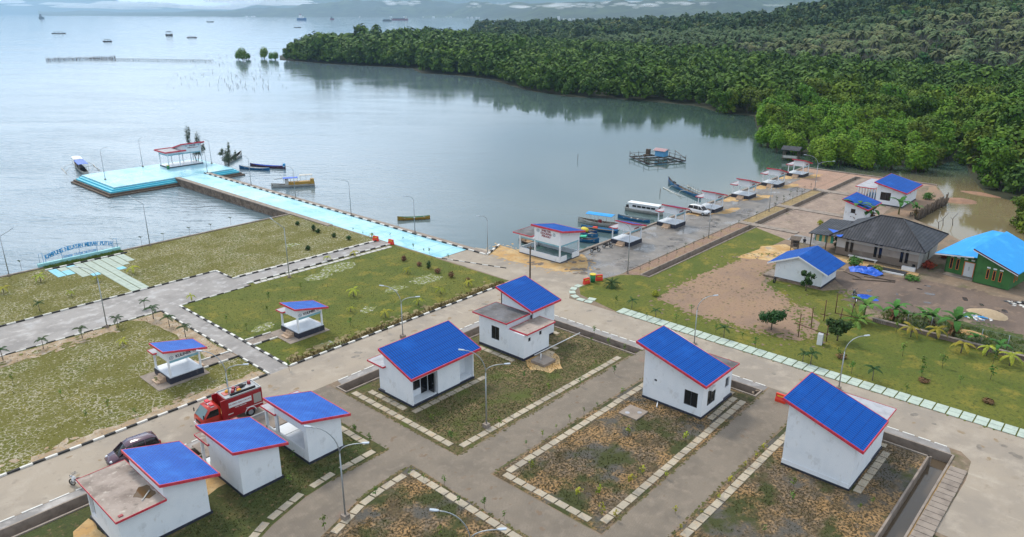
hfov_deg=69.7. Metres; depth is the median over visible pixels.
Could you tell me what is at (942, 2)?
hill tree
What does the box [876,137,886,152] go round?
mangrove tree
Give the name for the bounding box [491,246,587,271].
sandy patch
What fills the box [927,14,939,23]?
coconut palm
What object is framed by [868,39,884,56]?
coconut palm
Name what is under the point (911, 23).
coconut palm
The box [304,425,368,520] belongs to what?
street lamp
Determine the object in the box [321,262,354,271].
dry grass patch
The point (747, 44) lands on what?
coconut palm
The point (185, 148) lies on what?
pavilion
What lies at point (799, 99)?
mangrove tree
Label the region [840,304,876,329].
young palm
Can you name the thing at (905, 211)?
red clay
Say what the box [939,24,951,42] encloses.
coconut palm
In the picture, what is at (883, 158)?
mangrove tree
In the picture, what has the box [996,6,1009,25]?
coconut palm
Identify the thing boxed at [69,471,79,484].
motorcycle
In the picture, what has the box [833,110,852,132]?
mangrove tree
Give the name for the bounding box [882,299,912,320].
banana plant
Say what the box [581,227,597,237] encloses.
fishing boat
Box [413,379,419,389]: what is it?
window
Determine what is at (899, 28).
hill tree
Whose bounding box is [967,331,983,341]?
banana plant
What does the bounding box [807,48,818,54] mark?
coconut palm
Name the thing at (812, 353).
palm sapling
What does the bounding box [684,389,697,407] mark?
window
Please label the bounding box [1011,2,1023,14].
hill tree
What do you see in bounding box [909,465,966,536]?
drain cover
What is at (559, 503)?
slab edging
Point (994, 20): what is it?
coconut palm
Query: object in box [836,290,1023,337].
grass patches
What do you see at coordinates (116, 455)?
car
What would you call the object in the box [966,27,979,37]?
hill tree
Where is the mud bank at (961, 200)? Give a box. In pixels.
[948,198,976,203]
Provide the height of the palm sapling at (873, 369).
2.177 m
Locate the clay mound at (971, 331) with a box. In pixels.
[960,329,988,337]
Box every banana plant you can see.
[844,199,874,218]
[850,296,883,319]
[863,206,877,214]
[868,204,885,216]
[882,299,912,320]
[891,196,914,214]
[898,307,913,323]
[910,202,926,215]
[913,307,938,326]
[918,308,945,328]
[937,306,981,336]
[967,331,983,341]
[990,338,1012,355]
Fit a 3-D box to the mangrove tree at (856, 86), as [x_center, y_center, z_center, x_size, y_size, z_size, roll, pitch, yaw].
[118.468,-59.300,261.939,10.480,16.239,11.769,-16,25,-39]
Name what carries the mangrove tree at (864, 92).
on the hillside
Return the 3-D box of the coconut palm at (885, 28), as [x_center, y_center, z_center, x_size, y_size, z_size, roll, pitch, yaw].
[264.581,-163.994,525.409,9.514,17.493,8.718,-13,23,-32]
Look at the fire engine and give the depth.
68.12 m
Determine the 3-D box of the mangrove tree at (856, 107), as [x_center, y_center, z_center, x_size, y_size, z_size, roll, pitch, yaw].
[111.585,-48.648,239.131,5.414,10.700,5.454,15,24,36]
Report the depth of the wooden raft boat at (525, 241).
127.26 m
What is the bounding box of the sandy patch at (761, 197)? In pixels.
[751,195,769,200]
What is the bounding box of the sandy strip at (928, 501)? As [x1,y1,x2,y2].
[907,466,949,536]
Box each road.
[0,248,1023,520]
[935,452,1023,536]
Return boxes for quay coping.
[0,167,936,277]
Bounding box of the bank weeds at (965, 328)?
[878,307,1023,354]
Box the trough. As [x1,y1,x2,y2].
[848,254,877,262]
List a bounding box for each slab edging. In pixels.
[237,241,370,275]
[249,522,269,536]
[254,246,390,283]
[267,493,303,519]
[309,472,334,487]
[330,504,363,533]
[339,450,375,469]
[341,426,368,444]
[351,391,453,446]
[359,488,384,504]
[368,390,406,409]
[381,473,406,489]
[408,470,521,536]
[412,376,486,413]
[459,356,620,447]
[480,346,514,361]
[502,472,591,521]
[506,383,642,472]
[569,284,595,302]
[600,400,745,523]
[616,308,1023,437]
[680,432,785,536]
[708,397,737,419]
[853,451,890,493]
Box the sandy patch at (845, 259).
[833,255,918,275]
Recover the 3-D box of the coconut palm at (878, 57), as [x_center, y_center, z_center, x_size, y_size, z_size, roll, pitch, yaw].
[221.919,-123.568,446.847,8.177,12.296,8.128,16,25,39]
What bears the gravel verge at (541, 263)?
on the sandy patch at (503, 251)
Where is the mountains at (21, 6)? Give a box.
[0,0,241,13]
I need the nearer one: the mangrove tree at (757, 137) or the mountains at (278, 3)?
the mangrove tree at (757, 137)
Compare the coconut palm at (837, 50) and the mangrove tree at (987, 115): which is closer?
the mangrove tree at (987, 115)
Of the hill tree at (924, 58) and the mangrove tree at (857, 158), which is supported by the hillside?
the hill tree at (924, 58)
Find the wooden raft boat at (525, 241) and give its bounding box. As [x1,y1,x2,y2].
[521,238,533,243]
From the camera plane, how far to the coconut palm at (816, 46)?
506.55 m
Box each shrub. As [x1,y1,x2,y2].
[847,255,862,264]
[872,265,882,270]
[902,274,921,281]
[921,192,935,199]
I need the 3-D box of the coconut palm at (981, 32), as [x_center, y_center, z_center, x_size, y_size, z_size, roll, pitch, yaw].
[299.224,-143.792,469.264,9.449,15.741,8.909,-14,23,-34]
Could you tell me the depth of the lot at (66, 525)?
57.20 m
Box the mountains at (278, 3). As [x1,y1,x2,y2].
[38,0,691,15]
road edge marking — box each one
[0,411,264,522]
[338,321,478,380]
[554,315,635,342]
[887,426,946,446]
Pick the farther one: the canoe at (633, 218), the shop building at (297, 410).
the canoe at (633, 218)
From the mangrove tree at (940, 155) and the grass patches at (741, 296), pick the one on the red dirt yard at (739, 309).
the grass patches at (741, 296)
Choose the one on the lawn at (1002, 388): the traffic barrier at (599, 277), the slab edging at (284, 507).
the traffic barrier at (599, 277)
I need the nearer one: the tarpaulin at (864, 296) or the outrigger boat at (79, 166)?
the tarpaulin at (864, 296)
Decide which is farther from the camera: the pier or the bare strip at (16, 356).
the pier
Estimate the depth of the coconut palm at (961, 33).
480.22 m
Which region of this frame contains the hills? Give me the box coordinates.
[88,0,819,19]
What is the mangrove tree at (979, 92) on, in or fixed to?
on the hillside
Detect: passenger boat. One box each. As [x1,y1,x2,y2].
[578,211,617,226]
[625,200,662,214]
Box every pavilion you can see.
[154,141,203,167]
[513,223,585,263]
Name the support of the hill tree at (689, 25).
on the hillside
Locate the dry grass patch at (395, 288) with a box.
[385,286,406,292]
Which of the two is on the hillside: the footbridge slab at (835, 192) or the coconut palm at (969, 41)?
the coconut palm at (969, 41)
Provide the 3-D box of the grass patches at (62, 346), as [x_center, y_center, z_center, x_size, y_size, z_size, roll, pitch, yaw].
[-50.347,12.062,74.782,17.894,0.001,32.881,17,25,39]
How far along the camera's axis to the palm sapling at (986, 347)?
81.05 m
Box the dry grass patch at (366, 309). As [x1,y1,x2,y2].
[360,306,376,312]
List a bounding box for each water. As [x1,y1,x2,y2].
[0,14,1023,275]
[882,458,946,536]
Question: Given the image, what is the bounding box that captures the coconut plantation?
[568,0,1007,51]
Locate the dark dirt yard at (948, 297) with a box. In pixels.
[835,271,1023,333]
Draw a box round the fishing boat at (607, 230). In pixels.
[581,225,617,233]
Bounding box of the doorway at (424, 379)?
[420,376,426,391]
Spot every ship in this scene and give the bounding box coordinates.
[297,14,305,19]
[392,16,407,19]
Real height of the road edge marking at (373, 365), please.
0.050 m
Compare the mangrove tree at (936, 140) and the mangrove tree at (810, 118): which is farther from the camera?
the mangrove tree at (810, 118)
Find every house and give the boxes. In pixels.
[367,320,480,407]
[472,275,560,360]
[636,325,739,418]
[763,245,845,288]
[780,372,895,490]
[809,215,948,269]
[842,192,881,220]
[855,173,922,207]
[935,230,1023,289]
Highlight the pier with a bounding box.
[174,172,486,257]
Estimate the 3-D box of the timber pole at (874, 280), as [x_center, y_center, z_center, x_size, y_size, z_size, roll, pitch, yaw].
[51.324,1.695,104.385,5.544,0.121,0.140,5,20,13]
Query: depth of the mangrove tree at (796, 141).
204.43 m
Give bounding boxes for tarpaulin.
[849,266,882,275]
[852,294,878,300]
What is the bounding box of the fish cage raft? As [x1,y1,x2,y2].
[629,148,685,164]
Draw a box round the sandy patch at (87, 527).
[73,518,106,536]
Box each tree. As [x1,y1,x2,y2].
[184,125,205,160]
[218,141,236,165]
[237,47,247,60]
[259,47,267,58]
[272,51,278,59]
[628,26,637,33]
[685,22,693,28]
[714,89,733,112]
[723,87,738,112]
[739,85,760,112]
[751,87,774,106]
[754,127,766,145]
[756,96,780,116]
[756,105,769,129]
[757,309,788,329]
[760,124,774,146]
[764,103,786,124]
[766,94,776,103]
[766,112,784,128]
[766,124,784,143]
[769,131,786,151]
[771,89,785,97]
[776,84,791,92]
[779,91,795,104]
[781,101,794,125]
[782,90,796,103]
[782,101,795,126]
[783,124,797,133]
[783,129,797,145]
[785,41,794,51]
[786,115,804,134]
[787,133,803,153]
[789,90,801,106]
[790,136,802,154]
[793,106,802,118]
[797,82,817,107]
[797,131,808,150]
[799,105,821,137]
[800,270,816,290]
[801,90,820,109]
[804,77,834,98]
[806,124,816,141]
[807,136,821,158]
[808,129,820,147]
[812,97,831,116]
[813,134,832,155]
[813,142,831,165]
[814,48,822,55]
[815,103,824,118]
[816,77,836,88]
[818,122,835,137]
[820,93,839,103]
[821,107,841,132]
[822,106,841,121]
[822,149,836,167]
[823,138,839,159]
[826,317,854,340]
[829,103,841,108]
[831,78,866,110]
[831,132,852,163]
[832,126,846,139]
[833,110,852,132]
[834,70,862,86]
[836,116,853,135]
[836,137,852,163]
[838,91,860,110]
[840,100,855,110]
[841,104,859,127]
[844,134,860,163]
[845,147,855,165]
[848,122,866,138]
[849,128,861,142]
[851,103,860,123]
[852,141,874,168]
[853,86,868,99]
[854,103,875,127]
[856,136,878,167]
[858,95,872,107]
[861,151,875,169]
[862,102,876,116]
[864,92,888,108]
[866,116,888,137]
[867,130,886,146]
[868,116,883,139]
[872,102,887,125]
[873,78,898,96]
[875,148,886,168]
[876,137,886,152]
[876,141,898,169]
[879,82,907,103]
[881,94,902,114]
[882,105,892,119]
[883,139,904,168]
[884,117,893,124]
[885,36,901,45]
[885,108,897,123]
[885,118,908,143]
[885,122,893,134]
[888,5,902,10]
[888,102,913,119]
[889,9,900,14]
[896,24,904,30]
[896,111,907,120]
[898,83,911,89]
[900,10,908,16]
[902,130,912,145]
[902,130,923,156]
[903,146,926,172]
[904,92,932,116]
[904,92,935,121]
[905,121,935,143]
[905,141,921,159]
[905,144,928,171]
[908,87,946,110]
[911,11,919,17]
[911,121,939,140]
[914,6,922,11]
[914,15,925,29]
[916,113,944,125]
[917,51,934,64]
[919,82,938,92]
[919,140,938,171]
[920,143,935,171]
[924,97,947,114]
[925,131,943,145]
[926,1,941,9]
[927,41,944,53]
[929,84,957,98]
[932,119,956,147]
[934,147,946,166]
[936,3,948,10]
[936,96,957,123]
[938,131,957,158]
[939,0,949,4]
[944,95,969,105]
[944,104,975,141]
[946,1,961,7]
[948,82,968,93]
[952,118,996,164]
[953,118,966,146]
[957,84,984,97]
[958,94,976,110]
[959,80,981,92]
[961,0,972,12]
[963,122,994,167]
[964,99,1009,137]
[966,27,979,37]
[966,114,983,151]
[969,10,981,22]
[970,47,985,59]
[972,134,1012,181]
[974,91,1002,105]
[974,91,1015,105]
[975,102,1018,133]
[980,144,1019,188]
[982,123,1023,156]
[984,82,1003,93]
[988,80,1000,87]
[989,142,1023,186]
[991,105,1023,134]
[997,81,1023,96]
[997,90,1009,98]
[1003,96,1023,108]
[1004,0,1015,5]
[1004,120,1023,138]
[1006,88,1023,101]
[1009,196,1023,225]
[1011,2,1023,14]
[1016,194,1023,232]
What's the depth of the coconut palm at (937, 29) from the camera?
493.27 m
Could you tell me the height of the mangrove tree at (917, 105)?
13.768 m
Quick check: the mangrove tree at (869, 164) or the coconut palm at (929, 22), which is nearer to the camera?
the mangrove tree at (869, 164)
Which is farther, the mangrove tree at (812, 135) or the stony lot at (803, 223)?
the mangrove tree at (812, 135)
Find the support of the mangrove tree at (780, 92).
on the hillside
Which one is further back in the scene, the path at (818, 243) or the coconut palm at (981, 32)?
the coconut palm at (981, 32)
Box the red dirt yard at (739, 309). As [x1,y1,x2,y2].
[659,258,815,340]
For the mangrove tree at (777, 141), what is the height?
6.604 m
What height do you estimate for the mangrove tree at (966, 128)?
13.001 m
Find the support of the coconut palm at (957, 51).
on the hillside
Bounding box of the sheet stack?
[867,264,906,275]
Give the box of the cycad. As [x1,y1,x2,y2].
[603,278,621,289]
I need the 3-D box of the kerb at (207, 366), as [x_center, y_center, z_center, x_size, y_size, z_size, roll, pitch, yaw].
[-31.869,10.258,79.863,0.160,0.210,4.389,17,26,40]
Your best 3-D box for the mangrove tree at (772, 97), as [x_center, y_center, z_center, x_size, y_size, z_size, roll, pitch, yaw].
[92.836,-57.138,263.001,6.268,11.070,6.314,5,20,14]
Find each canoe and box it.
[397,215,429,219]
[618,214,649,222]
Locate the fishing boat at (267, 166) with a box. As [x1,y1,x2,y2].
[250,163,285,168]
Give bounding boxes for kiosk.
[140,338,209,390]
[270,300,329,343]
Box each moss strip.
[332,448,388,480]
[347,395,457,455]
[356,467,407,500]
[410,465,531,536]
[461,350,642,454]
[494,377,643,473]
[603,391,764,530]
[634,318,1016,436]
[668,424,786,536]
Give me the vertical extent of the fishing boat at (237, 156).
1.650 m
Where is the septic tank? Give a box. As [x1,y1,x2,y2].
[531,354,555,366]
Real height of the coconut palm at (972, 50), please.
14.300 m
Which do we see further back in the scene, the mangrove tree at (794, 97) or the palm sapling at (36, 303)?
the mangrove tree at (794, 97)
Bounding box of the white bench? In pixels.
[901,264,915,271]
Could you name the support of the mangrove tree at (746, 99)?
on the hillside
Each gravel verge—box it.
[0,412,264,528]
[339,322,478,383]
[526,260,600,274]
[554,316,643,348]
[732,375,766,390]
[884,427,950,453]
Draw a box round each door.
[428,373,433,391]
[963,262,974,277]
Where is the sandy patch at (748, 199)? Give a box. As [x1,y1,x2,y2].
[724,194,772,201]
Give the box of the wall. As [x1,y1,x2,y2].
[872,317,1023,359]
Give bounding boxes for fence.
[795,294,863,341]
[906,311,1022,351]
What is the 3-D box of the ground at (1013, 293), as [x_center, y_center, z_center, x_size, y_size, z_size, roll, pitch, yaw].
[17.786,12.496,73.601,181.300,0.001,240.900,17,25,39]
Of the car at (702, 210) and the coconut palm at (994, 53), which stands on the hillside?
the coconut palm at (994, 53)
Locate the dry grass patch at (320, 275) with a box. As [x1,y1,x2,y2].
[303,272,332,280]
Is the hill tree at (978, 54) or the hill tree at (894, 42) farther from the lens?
the hill tree at (894, 42)
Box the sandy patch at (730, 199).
[723,197,735,200]
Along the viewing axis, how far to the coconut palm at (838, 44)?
494.18 m
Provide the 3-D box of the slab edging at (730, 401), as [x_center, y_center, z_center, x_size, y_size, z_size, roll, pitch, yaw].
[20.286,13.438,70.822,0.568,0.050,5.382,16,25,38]
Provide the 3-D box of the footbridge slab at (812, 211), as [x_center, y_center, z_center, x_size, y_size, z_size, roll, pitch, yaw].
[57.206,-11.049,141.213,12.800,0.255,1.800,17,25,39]
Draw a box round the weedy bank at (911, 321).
[886,317,1023,353]
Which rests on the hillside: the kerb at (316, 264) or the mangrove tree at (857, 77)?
the mangrove tree at (857, 77)
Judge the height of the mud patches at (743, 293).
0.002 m
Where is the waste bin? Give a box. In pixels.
[590,273,595,282]
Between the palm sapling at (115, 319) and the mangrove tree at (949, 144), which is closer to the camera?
the palm sapling at (115, 319)
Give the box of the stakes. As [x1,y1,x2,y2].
[177,54,286,89]
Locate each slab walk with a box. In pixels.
[48,265,125,276]
[57,254,148,290]
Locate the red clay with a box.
[883,186,940,215]
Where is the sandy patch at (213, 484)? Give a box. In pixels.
[206,477,225,494]
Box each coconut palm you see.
[734,42,745,48]
[743,42,754,47]
[747,45,756,52]
[766,42,776,48]
[772,37,784,47]
[775,40,786,47]
[791,43,801,55]
[794,50,805,54]
[795,38,803,44]
[801,43,811,52]
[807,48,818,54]
[808,38,822,46]
[810,44,821,55]
[817,35,830,46]
[825,41,834,54]
[828,33,840,52]
[829,48,843,53]
[833,41,848,48]
[838,44,854,54]
[842,33,853,50]
[843,52,856,58]
[847,29,859,50]
[852,43,865,53]
[855,30,870,40]
[857,40,870,56]
[857,48,870,56]
[865,48,879,56]
[868,31,876,55]
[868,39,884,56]
[869,34,883,40]
[874,55,883,61]
[877,26,889,49]
[877,31,889,48]
[878,50,889,60]
[880,40,890,47]
[880,46,893,60]
[882,55,896,59]
[884,25,896,29]
[890,20,901,30]
[890,44,904,52]
[891,32,907,41]
[896,51,912,61]
[898,32,912,41]
[900,20,911,28]
[900,29,911,41]
[902,42,919,60]
[906,44,920,60]
[907,36,919,59]
[908,19,920,35]
[915,29,927,46]
[917,40,930,50]
[919,15,928,22]
[921,20,934,39]
[924,27,936,51]
[926,31,941,39]
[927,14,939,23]
[927,53,944,62]
[928,23,939,43]
[929,27,942,42]
[929,31,946,60]
[930,49,945,62]
[938,11,949,18]
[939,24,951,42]
[940,28,954,38]
[940,39,954,55]
[940,44,956,57]
[943,12,955,20]
[943,20,958,28]
[943,54,961,60]
[947,31,958,37]
[947,49,963,56]
[949,14,960,28]
[951,30,966,36]
[951,40,962,49]
[952,35,962,49]
[953,55,966,60]
[956,44,976,57]
[960,13,971,22]
[960,51,977,61]
[961,4,976,24]
[962,23,975,31]
[963,38,978,58]
[966,47,979,56]
[972,18,986,37]
[973,21,987,33]
[974,30,988,35]
[974,41,988,61]
[976,21,989,36]
[978,12,993,27]
[979,50,993,60]
[980,7,993,13]
[980,31,996,57]
[980,44,994,62]
[983,55,1002,65]
[984,38,995,44]
[986,51,1006,66]
[987,20,1000,28]
[989,16,1000,22]
[989,29,1007,52]
[990,18,1003,29]
[992,57,1008,64]
[994,10,1009,15]
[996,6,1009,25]
[997,38,1011,50]
[999,22,1014,36]
[999,41,1017,65]
[1001,16,1012,26]
[1001,53,1016,62]
[1003,33,1022,64]
[1004,24,1017,35]
[1006,11,1020,18]
[1008,47,1023,63]
[1009,19,1021,29]
[1013,39,1023,65]
[1016,3,1023,19]
[1016,32,1023,59]
[1017,55,1023,64]
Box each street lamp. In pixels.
[0,227,13,276]
[74,266,108,327]
[128,196,151,245]
[196,350,248,418]
[270,218,290,277]
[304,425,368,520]
[379,285,419,338]
[403,196,415,232]
[429,508,506,536]
[458,349,509,428]
[483,216,487,252]
[615,222,629,273]
[693,295,717,344]
[804,154,832,189]
[836,335,869,389]
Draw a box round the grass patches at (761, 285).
[651,252,817,342]
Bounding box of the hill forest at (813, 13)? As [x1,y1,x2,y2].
[468,0,930,45]
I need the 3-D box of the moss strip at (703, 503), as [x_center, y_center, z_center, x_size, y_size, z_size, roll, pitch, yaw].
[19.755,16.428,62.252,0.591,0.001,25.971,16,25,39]
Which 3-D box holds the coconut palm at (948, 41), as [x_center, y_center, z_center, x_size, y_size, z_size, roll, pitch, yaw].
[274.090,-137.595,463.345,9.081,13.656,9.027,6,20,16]
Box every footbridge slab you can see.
[739,221,798,233]
[776,204,843,217]
[812,188,850,195]
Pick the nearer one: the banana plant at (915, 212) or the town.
the banana plant at (915, 212)
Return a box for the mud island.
[961,191,1000,197]
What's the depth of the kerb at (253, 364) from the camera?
79.28 m
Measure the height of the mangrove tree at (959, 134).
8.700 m
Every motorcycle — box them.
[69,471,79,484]
[590,245,600,251]
[602,241,612,247]
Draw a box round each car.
[104,431,160,465]
[688,203,709,215]
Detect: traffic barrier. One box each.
[388,239,393,244]
[583,277,589,284]
[595,274,602,280]
[775,392,785,403]
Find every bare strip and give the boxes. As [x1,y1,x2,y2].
[0,325,115,367]
[0,328,119,366]
[0,371,252,470]
[31,371,264,461]
[132,312,225,357]
[289,282,504,362]
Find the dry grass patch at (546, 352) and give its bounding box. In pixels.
[535,350,554,356]
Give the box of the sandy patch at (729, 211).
[718,208,739,213]
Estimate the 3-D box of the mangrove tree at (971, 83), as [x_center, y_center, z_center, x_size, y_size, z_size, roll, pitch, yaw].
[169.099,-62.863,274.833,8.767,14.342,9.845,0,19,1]
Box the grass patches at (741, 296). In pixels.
[648,276,815,329]
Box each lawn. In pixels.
[0,215,372,324]
[0,311,265,473]
[182,245,507,363]
[579,228,1023,434]
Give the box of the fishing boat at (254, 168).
[239,165,269,170]
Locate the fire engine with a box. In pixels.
[193,380,262,424]
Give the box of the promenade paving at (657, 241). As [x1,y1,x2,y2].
[563,172,813,277]
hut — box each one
[609,220,646,246]
[655,204,689,228]
[695,190,727,212]
[730,178,759,199]
[760,168,788,187]
[786,159,812,177]
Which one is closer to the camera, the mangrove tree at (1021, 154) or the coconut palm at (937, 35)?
the mangrove tree at (1021, 154)
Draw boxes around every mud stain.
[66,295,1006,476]
[335,354,777,530]
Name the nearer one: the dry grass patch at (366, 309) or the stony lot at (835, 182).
the dry grass patch at (366, 309)
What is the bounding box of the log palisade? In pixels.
[909,192,948,219]
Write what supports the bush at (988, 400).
on the lawn at (1002, 388)
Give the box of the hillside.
[279,0,1023,200]
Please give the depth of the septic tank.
79.83 m
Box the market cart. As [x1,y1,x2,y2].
[789,236,801,250]
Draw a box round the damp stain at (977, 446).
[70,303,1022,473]
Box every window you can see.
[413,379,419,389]
[492,325,498,339]
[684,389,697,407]
[707,390,714,405]
[845,241,848,251]
[873,247,877,256]
[878,248,882,257]
[880,192,890,200]
[899,252,903,262]
[904,253,908,263]
[949,258,953,267]
[955,259,959,269]
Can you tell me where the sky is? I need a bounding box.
[118,0,261,7]
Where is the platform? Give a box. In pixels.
[71,159,244,197]
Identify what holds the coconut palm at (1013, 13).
on the hillside
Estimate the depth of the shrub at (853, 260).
110.27 m
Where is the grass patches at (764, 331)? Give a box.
[676,282,828,343]
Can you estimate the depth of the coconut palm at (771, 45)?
521.19 m
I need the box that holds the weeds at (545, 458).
[174,331,911,536]
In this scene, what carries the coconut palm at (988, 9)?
on the hillside
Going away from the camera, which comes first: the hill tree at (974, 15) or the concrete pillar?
the concrete pillar
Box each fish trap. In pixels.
[45,55,114,59]
[89,58,202,60]
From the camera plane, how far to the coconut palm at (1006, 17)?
513.33 m
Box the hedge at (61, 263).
[43,249,123,268]
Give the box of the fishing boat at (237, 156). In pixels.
[224,151,241,164]
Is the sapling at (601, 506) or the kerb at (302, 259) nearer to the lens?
the sapling at (601, 506)
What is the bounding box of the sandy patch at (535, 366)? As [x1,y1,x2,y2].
[526,349,561,372]
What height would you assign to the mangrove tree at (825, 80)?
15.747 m
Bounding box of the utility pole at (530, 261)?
[527,246,533,278]
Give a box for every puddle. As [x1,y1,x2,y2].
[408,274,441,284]
[866,285,1007,312]
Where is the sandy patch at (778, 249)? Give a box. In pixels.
[738,244,793,260]
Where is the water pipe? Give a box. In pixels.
[534,333,579,355]
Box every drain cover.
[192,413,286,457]
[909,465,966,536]
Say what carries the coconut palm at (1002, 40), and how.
on the hillside
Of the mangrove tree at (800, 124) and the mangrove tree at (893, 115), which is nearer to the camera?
the mangrove tree at (800, 124)
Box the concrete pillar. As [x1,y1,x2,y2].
[816,332,823,345]
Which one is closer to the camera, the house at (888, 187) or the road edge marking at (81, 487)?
the road edge marking at (81, 487)
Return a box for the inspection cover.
[619,404,647,420]
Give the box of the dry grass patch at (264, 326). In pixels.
[251,322,273,331]
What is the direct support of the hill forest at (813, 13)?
on the hillside
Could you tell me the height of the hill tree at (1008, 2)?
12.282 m
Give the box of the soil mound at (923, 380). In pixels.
[917,376,930,383]
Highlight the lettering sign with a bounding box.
[37,238,120,267]
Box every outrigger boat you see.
[62,156,98,174]
[663,181,701,198]
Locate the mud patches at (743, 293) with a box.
[637,248,848,347]
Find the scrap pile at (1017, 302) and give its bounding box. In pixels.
[1003,300,1023,307]
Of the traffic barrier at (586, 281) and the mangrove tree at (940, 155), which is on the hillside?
the mangrove tree at (940, 155)
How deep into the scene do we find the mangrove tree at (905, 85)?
288.55 m
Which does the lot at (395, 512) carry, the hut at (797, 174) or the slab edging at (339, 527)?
the slab edging at (339, 527)
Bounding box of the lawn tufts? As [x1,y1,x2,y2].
[0,215,483,470]
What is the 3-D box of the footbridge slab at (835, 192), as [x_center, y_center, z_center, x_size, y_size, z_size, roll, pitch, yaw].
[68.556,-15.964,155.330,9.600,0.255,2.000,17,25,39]
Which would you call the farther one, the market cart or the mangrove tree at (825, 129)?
the mangrove tree at (825, 129)
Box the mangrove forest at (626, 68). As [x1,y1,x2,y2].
[282,23,1023,194]
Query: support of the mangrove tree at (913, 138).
on the hillside
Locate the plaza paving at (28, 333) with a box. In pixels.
[0,240,387,354]
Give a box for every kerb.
[0,270,215,326]
[0,310,160,356]
[0,373,266,476]
[45,252,126,270]
[161,310,232,352]
[179,305,288,365]
[181,285,250,304]
[201,351,229,360]
[204,172,485,254]
[204,356,237,368]
[232,240,376,278]
[237,355,269,373]
[245,332,270,340]
[247,243,389,283]
[253,336,277,344]
[289,282,505,365]
[436,257,505,267]
[486,244,499,254]
[626,190,811,271]
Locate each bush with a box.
[426,260,431,268]
[651,290,658,295]
[835,353,846,359]
[921,260,936,268]
[982,397,993,404]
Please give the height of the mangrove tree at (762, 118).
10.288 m
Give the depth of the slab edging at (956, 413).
76.86 m
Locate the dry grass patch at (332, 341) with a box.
[319,340,345,350]
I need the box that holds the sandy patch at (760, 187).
[753,185,765,188]
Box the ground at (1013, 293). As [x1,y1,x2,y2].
[1,169,1023,536]
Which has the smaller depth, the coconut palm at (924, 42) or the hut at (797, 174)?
the hut at (797, 174)
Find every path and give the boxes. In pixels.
[163,306,287,373]
[201,333,275,365]
[262,349,788,536]
[787,234,825,246]
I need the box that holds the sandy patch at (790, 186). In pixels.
[782,184,797,188]
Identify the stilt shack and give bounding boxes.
[781,145,802,160]
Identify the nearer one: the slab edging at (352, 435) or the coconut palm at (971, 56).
the slab edging at (352, 435)
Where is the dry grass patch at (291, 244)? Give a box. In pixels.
[285,243,299,246]
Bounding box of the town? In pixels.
[245,16,581,19]
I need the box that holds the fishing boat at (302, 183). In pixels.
[271,174,314,187]
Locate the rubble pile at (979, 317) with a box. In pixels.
[962,312,992,321]
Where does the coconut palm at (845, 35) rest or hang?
on the hillside
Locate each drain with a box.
[0,447,201,536]
[336,319,642,392]
[640,225,757,276]
[731,379,762,396]
[754,208,793,224]
[791,191,829,206]
[826,176,861,190]
[875,431,954,536]
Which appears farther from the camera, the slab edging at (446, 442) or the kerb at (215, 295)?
the kerb at (215, 295)
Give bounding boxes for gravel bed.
[623,223,746,274]
[744,206,783,222]
[782,190,819,205]
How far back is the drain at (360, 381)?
84.97 m
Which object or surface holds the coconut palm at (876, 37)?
on the hillside
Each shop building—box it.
[76,441,220,536]
[194,416,288,497]
[260,390,350,464]
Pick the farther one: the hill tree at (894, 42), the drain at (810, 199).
the hill tree at (894, 42)
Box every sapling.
[0,285,8,292]
[33,272,47,281]
[33,300,43,310]
[34,335,48,347]
[72,325,87,337]
[109,314,122,326]
[116,337,127,346]
[143,304,157,318]
[160,314,173,326]
[177,323,191,336]
[319,515,327,529]
[346,286,358,296]
[380,309,391,317]
[413,298,425,305]
[434,286,445,292]
[575,487,583,499]
[595,484,602,497]
[597,502,605,513]
[626,296,637,308]
[628,473,636,482]
[716,324,730,337]
[797,348,809,361]
[804,347,820,364]
[863,364,882,380]
[898,321,920,337]
[918,364,926,376]
[927,325,947,338]
[939,354,948,365]
[949,340,976,353]
[979,344,1000,355]
[989,365,997,379]
[990,349,998,361]
[999,351,1023,365]
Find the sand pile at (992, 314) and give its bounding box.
[966,308,1007,320]
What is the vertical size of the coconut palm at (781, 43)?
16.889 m
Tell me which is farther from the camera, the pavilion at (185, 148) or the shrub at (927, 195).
the pavilion at (185, 148)
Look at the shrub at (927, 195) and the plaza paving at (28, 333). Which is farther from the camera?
the shrub at (927, 195)
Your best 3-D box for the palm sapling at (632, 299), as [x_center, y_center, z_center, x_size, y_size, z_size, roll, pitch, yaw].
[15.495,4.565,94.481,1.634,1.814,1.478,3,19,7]
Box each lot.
[19,422,385,536]
[321,466,523,536]
[345,327,630,454]
[493,380,755,533]
[671,425,925,536]
[757,178,890,248]
[788,168,846,188]
[818,174,934,189]
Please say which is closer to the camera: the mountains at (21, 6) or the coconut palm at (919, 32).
the coconut palm at (919, 32)
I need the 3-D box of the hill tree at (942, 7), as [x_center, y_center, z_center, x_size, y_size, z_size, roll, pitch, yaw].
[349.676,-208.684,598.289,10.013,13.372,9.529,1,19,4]
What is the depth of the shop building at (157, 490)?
53.91 m
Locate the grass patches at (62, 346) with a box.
[0,324,201,365]
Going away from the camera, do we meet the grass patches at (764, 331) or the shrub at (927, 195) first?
the grass patches at (764, 331)
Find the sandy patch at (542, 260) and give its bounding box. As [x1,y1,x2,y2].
[489,243,595,273]
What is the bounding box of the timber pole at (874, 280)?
[853,278,894,282]

